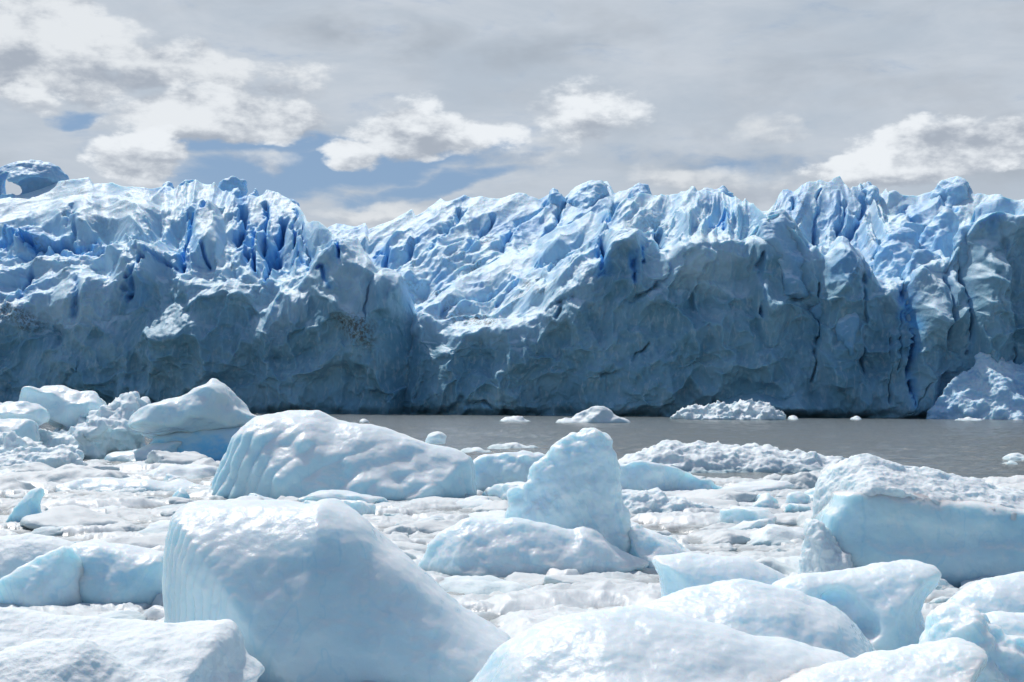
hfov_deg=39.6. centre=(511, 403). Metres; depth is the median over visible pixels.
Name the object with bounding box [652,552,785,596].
ice block
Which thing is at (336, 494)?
brash piece
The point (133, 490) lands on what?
brash piece
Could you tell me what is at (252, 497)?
brash piece
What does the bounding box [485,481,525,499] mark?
brash piece
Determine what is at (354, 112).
sky
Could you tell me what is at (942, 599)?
brash piece
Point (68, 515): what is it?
brash piece
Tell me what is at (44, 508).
brash piece
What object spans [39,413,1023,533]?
lake water
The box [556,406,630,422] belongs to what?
iceberg
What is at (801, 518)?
brash piece
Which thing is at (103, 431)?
ice rubble
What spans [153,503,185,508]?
brash piece
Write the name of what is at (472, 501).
brash piece
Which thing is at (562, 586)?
brash piece
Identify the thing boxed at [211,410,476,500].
iceberg
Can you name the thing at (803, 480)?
ice lump
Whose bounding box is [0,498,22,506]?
brash piece
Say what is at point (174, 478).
brash piece
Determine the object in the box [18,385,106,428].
iceberg
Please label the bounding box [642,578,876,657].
ice block
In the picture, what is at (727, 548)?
brash piece
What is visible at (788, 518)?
brash piece
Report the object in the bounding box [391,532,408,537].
brash piece
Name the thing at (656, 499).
ice ridge
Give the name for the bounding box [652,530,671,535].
brash piece
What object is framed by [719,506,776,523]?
brash piece
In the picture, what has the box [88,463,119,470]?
brash piece
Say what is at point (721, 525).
brash piece
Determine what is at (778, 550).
brash piece
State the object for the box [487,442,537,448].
ice raft
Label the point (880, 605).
ice block
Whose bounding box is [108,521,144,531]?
brash piece
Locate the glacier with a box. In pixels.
[0,159,1023,419]
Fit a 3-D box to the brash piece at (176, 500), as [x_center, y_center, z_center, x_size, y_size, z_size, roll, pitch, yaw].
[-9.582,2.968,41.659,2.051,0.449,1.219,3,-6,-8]
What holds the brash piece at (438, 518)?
on the lake water
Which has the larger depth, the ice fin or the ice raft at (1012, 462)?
the ice raft at (1012, 462)
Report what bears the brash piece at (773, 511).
on the lake water
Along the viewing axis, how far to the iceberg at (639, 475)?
46.72 m
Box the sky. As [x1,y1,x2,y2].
[0,0,1023,228]
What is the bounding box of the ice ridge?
[622,487,734,513]
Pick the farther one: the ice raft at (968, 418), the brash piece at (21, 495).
the ice raft at (968, 418)
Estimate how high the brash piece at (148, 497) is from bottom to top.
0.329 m
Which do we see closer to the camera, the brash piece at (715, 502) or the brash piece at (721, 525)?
the brash piece at (721, 525)
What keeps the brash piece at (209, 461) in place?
on the lake water
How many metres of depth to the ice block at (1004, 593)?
17.90 m
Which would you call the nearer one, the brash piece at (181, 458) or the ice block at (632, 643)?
the ice block at (632, 643)
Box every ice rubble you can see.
[0,431,45,453]
[0,444,87,467]
[39,391,150,458]
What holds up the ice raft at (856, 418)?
on the lake water
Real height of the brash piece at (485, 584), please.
0.436 m
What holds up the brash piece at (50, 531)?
on the lake water
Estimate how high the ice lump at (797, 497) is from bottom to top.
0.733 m
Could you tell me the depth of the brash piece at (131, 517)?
35.68 m
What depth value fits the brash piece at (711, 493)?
42.43 m
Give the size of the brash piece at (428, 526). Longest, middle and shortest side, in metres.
2.488 x 1.747 x 0.503 m
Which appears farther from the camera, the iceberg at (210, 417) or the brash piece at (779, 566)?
the iceberg at (210, 417)
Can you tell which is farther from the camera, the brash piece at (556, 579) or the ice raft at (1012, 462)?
the ice raft at (1012, 462)
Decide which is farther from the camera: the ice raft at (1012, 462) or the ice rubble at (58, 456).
the ice raft at (1012, 462)
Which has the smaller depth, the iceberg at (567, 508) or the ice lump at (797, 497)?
the iceberg at (567, 508)
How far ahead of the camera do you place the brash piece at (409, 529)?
31.79 m
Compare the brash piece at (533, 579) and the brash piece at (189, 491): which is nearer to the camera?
the brash piece at (533, 579)
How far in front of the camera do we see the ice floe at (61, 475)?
50.74 m
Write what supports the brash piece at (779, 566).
on the lake water
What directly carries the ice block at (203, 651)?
on the lake water
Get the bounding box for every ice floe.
[1,468,129,482]
[55,477,210,492]
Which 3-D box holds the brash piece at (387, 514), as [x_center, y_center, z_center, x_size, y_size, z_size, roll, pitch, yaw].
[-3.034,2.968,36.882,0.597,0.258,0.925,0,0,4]
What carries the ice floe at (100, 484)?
on the lake water
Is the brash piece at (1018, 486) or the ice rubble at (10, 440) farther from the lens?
the ice rubble at (10, 440)
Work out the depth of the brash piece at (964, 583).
23.01 m
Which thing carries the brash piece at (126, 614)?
on the lake water
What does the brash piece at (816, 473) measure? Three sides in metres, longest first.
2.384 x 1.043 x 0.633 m
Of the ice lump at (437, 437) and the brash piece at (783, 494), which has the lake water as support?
the brash piece at (783, 494)
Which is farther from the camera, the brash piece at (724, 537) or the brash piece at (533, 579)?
the brash piece at (724, 537)
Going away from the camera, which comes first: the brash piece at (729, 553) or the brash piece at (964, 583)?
the brash piece at (964, 583)
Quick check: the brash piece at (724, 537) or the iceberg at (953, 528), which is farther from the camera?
the brash piece at (724, 537)
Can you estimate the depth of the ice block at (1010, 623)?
15.97 m
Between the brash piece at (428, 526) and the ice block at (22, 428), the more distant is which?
the ice block at (22, 428)
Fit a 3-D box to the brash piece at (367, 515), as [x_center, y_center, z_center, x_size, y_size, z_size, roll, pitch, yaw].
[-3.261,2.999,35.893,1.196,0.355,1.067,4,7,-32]
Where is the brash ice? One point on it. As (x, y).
(512, 614)
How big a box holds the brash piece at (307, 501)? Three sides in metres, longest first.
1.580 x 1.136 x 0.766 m
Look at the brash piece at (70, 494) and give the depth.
43.46 m
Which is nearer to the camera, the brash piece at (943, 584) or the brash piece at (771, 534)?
the brash piece at (943, 584)
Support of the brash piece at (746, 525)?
on the lake water
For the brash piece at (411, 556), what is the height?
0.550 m
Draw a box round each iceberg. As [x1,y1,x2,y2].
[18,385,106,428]
[103,378,256,461]
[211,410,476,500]
[418,428,699,577]
[473,450,545,491]
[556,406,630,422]
[618,440,846,472]
[619,460,721,490]
[670,399,785,419]
[798,453,1023,587]
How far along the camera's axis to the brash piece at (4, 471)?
54.81 m
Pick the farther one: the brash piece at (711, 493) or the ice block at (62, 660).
the brash piece at (711, 493)
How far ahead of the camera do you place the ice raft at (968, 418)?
287.88 m
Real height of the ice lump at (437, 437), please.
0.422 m
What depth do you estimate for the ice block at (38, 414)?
75.10 m
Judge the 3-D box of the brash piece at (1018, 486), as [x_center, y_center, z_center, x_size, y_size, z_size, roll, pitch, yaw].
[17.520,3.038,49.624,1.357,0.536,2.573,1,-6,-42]
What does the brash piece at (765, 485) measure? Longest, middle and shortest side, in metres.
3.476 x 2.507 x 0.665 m
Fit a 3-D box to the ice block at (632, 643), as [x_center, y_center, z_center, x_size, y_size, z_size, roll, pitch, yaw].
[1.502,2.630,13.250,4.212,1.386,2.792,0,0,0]
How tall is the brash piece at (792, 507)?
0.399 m
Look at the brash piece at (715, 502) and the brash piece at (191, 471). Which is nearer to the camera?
the brash piece at (715, 502)
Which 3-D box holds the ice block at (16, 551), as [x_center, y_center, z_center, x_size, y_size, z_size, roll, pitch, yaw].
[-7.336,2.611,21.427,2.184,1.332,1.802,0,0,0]
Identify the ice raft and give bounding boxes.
[460,447,490,452]
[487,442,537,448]
[500,416,529,421]
[788,415,798,419]
[850,416,861,419]
[955,417,982,420]
[1002,453,1023,460]
[1002,461,1017,464]
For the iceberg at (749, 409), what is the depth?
281.57 m
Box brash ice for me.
[0,459,1023,681]
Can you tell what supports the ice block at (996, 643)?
on the lake water
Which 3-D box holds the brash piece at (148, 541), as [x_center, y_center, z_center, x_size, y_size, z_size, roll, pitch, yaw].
[-7.640,2.979,29.118,3.107,0.672,2.128,-3,2,-6]
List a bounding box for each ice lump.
[172,488,189,498]
[425,431,446,443]
[712,493,735,500]
[779,472,817,488]
[785,491,810,503]
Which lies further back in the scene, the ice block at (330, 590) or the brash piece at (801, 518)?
the brash piece at (801, 518)
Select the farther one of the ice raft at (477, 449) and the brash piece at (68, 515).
the ice raft at (477, 449)
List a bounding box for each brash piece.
[0,462,55,471]
[0,468,15,475]
[0,476,35,490]
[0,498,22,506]
[5,489,24,497]
[20,505,141,529]
[30,526,63,535]
[41,505,47,511]
[54,463,130,474]
[57,493,80,497]
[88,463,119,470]
[95,610,146,619]
[97,505,118,509]
[100,534,166,547]
[106,507,152,518]
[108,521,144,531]
[119,487,145,492]
[123,514,152,519]
[134,495,164,498]
[138,520,169,532]
[145,450,207,464]
[146,464,217,478]
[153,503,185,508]
[160,506,180,516]
[161,496,194,503]
[163,474,186,481]
[167,476,192,482]
[185,487,210,493]
[191,457,219,466]
[227,495,263,499]
[248,493,275,499]
[276,496,302,502]
[297,490,388,503]
[303,500,316,502]
[342,500,375,514]
[362,514,388,516]
[383,513,404,515]
[383,525,418,534]
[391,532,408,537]
[392,541,426,552]
[395,520,456,532]
[403,551,416,558]
[410,496,464,500]
[417,516,445,520]
[438,575,531,594]
[456,495,491,508]
[468,510,505,518]
[471,500,507,511]
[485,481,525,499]
[504,572,545,585]
[535,583,590,590]
[542,575,642,584]
[622,489,638,492]
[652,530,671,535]
[677,489,756,501]
[686,497,739,506]
[693,475,714,483]
[700,522,736,529]
[701,531,750,544]
[704,545,737,551]
[711,551,738,555]
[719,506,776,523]
[721,479,793,491]
[726,519,774,529]
[746,524,804,545]
[752,493,779,508]
[756,557,797,574]
[760,507,783,513]
[762,473,781,480]
[769,548,788,551]
[775,512,798,525]
[776,489,796,497]
[784,503,810,512]
[796,511,812,526]
[804,487,814,500]
[809,471,821,476]
[929,596,950,603]
[935,579,955,589]
[959,576,992,589]
[995,483,1023,490]
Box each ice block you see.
[0,401,49,425]
[0,418,39,441]
[0,533,73,578]
[0,546,83,606]
[0,607,264,681]
[0,638,168,681]
[69,539,163,604]
[162,498,510,681]
[471,605,849,681]
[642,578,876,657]
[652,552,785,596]
[771,559,941,649]
[780,637,987,681]
[918,599,1023,681]
[946,571,1023,612]
[985,611,1023,635]
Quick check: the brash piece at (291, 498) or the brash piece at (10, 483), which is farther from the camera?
the brash piece at (10, 483)
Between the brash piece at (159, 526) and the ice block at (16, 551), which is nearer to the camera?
the ice block at (16, 551)
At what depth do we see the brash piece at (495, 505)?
38.87 m
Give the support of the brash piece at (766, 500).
on the lake water
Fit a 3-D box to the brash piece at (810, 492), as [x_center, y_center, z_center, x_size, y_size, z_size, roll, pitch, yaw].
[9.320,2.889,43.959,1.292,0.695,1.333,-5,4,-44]
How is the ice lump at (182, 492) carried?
on the lake water
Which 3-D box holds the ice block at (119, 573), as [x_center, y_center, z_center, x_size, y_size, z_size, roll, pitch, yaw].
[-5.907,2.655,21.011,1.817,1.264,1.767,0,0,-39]
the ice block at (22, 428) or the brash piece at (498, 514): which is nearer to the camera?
the brash piece at (498, 514)
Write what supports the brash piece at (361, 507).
on the lake water
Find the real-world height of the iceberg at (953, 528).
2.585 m
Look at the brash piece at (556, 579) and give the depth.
22.93 m
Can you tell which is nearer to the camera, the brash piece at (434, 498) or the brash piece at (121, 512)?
the brash piece at (121, 512)
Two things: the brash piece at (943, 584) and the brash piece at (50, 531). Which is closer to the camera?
the brash piece at (943, 584)
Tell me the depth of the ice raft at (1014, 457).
80.11 m
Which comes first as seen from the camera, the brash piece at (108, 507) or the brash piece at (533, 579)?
the brash piece at (533, 579)
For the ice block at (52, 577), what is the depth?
19.99 m
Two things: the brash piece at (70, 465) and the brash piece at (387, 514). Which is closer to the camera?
the brash piece at (387, 514)
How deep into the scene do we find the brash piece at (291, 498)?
40.45 m
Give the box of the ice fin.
[6,487,44,522]
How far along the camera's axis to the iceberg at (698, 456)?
64.41 m
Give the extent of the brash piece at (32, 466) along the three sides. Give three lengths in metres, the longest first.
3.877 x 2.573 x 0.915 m
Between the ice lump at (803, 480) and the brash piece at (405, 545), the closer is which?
the brash piece at (405, 545)
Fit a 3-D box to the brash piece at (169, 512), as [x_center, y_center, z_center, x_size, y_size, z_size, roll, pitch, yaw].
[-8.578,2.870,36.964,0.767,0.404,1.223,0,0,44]
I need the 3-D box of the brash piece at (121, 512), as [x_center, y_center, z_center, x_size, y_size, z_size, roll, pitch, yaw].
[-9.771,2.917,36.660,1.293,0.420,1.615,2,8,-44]
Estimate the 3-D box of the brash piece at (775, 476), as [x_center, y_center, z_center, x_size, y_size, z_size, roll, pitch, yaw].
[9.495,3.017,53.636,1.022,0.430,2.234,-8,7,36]
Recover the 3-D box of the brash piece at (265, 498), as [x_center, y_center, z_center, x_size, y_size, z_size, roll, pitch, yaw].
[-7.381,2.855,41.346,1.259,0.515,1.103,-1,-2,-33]
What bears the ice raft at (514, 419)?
on the lake water
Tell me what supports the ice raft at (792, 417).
on the lake water
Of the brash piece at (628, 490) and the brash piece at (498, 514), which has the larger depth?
the brash piece at (628, 490)
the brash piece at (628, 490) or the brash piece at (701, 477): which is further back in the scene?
the brash piece at (701, 477)
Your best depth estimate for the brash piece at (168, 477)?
51.55 m
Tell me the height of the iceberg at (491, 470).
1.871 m
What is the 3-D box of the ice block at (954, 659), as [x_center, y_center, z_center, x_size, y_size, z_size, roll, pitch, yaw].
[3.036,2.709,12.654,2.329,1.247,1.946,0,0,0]
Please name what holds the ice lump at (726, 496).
on the lake water
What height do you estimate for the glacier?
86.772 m

